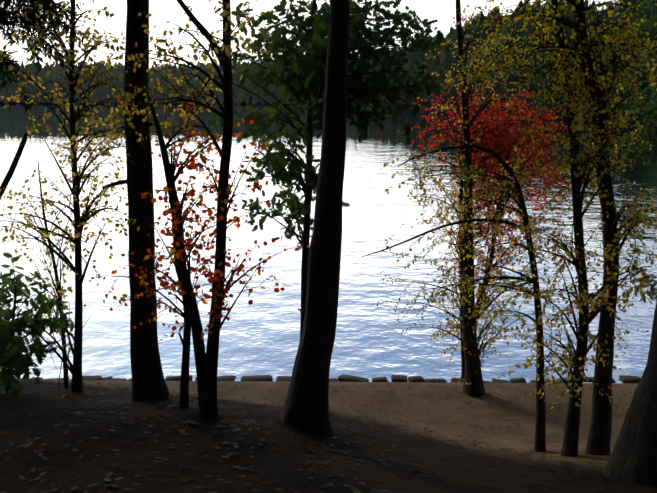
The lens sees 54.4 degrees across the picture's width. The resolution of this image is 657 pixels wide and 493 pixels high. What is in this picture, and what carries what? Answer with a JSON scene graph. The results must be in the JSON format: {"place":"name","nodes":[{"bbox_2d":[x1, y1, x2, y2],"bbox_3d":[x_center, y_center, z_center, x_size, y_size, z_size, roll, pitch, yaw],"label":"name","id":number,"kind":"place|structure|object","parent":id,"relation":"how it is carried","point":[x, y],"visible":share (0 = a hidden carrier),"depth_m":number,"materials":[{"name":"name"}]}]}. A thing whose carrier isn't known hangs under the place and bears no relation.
{"place":"outdoors","nodes":[
{"label":"outdoors","id":0,"kind":"place"},
{"bbox_2d":[0,0,619,67],"label":"sky","id":1,"kind":"structure","parent":0,"point":[444,11],"materials":[{"name":"white"}]},
{"bbox_2d":[0,104,656,382],"bbox_3d":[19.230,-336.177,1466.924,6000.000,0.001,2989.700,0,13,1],"label":"lake water","id":2,"kind":"structure","parent":0,"point":[260,335],"depth_m":20.37,"materials":[{"name":"blue liquid"}]},
{"bbox_2d":[0,87,656,492],"bbox_3d":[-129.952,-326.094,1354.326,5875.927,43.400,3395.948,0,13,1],"label":"terrain","id":3,"kind":"structure","parent":0,"point":[62,467],"depth_m":5.43,"materials":[{"name":"brown soil"}]},
{"bbox_2d":[0,132,27,199],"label":"trunk","id":4,"kind":"object","parent":3,"relation":"on","point":[9,174],"visible":0.98,"depth_m":6.32,"materials":[{"name":"black plant"}]},
{"bbox_2d":[0,252,74,395],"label":"oak shrub","id":5,"kind":"object","parent":3,"relation":"on","point":[15,363],"visible":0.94,"depth_m":6.16,"materials":[{"name":"green plant"}]},
{"bbox_2d":[0,0,90,99],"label":"tree","id":6,"kind":"object","parent":3,"relation":"on","point":[52,6],"visible":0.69,"depth_m":6.23,"materials":[{"name":"green plant"}]},
{"bbox_2d":[0,160,105,387],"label":"sapling","id":7,"kind":"object","parent":3,"relation":"on","point":[58,289],"visible":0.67,"depth_m":6.74,"materials":[{"name":"yellow plant"}]},
{"bbox_2d":[0,0,179,401],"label":"birch tree","id":8,"kind":"object","parent":3,"relation":"on","point":[78,224],"visible":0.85,"depth_m":6.10,"materials":[{"name":"yellow plant"}]},
{"bbox_2d":[102,0,170,400],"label":"trunk","id":9,"kind":"object","parent":3,"relation":"on","point":[148,381],"visible":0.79,"depth_m":6.08,"materials":[{"name":"brown plant"}]},
{"bbox_2d":[89,0,309,416],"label":"maple clump","id":10,"kind":"object","parent":3,"relation":"on","point":[206,363],"visible":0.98,"depth_m":5.19,"materials":[{"name":"plant"}]},
{"bbox_2d":[281,0,349,433],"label":"tree","id":11,"kind":"object","parent":3,"relation":"on","point":[306,405],"visible":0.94,"depth_m":5.59,"materials":[{"name":"brown plant"}]},
{"bbox_2d":[1,374,640,382],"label":"shore stones","id":12,"kind":"object","parent":3,"relation":"on","point":[403,378],"visible":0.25,"depth_m":11.71,"materials":[{"name":"grey stone"}]},
{"bbox_2d":[199,0,456,337],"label":"tree","id":13,"kind":"object","parent":3,"relation":"on","point":[305,85],"visible":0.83,"depth_m":7.69,"materials":[{"name":"green plant"}]},
{"bbox_2d":[0,0,656,117],"bbox_3d":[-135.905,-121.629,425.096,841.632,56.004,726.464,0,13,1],"label":"shore forest","id":14,"kind":"object","parent":3,"relation":"on","point":[443,60],"visible":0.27,"depth_m":242.84,"materials":[{"name":"green plant"}]},
{"bbox_2d":[0,379,656,492],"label":"fallen leaves","id":15,"kind":"object","parent":3,"relation":"on","point":[44,458],"visible":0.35,"depth_m":5.26,"materials":[{"name":"brown plant"}]},
{"bbox_2d":[371,0,558,396],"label":"tree on sand","id":16,"kind":"object","parent":3,"relation":"on","point":[473,384],"visible":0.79,"depth_m":10.00,"materials":[{"name":"yellow plant"}]},
{"bbox_2d":[362,119,574,451],"bbox_3d":[1.593,0.723,7.066,2.450,4.176,2.223,0,13,1],"label":"arching sapling","id":17,"kind":"object","parent":3,"relation":"on","point":[540,435],"visible":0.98,"depth_m":6.88,"materials":[{"name":"yellow plant"}]},
{"bbox_2d":[398,53,592,373],"bbox_3d":[3.160,-0.182,11.419,3.914,6.276,3.117,0,13,1],"label":"red maple","id":18,"kind":"object","parent":3,"relation":"on","point":[485,126],"visible":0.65,"depth_m":10.95,"materials":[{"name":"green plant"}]},
{"bbox_2d":[448,0,656,454],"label":"tree","id":19,"kind":"object","parent":3,"relation":"on","point":[586,74],"visible":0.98,"depth_m":6.25,"materials":[{"name":"yellow plant"}]},
{"bbox_2d":[490,0,656,456],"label":"tree","id":20,"kind":"object","parent":3,"relation":"on","point":[577,359],"visible":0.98,"depth_m":6.30,"materials":[{"name":"yellow plant"}]},
{"bbox_2d":[602,2,656,302],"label":"green tree","id":21,"kind":"object","parent":3,"relation":"on","point":[650,128],"visible":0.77,"depth_m":8.81,"materials":[{"name":"green plant"}]},
{"bbox_2d":[603,302,656,486],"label":"trunk","id":22,"kind":"object","parent":3,"relation":"on","point":[632,459],"visible":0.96,"depth_m":5.25,"materials":[{"name":"brown plant"}]}
]}

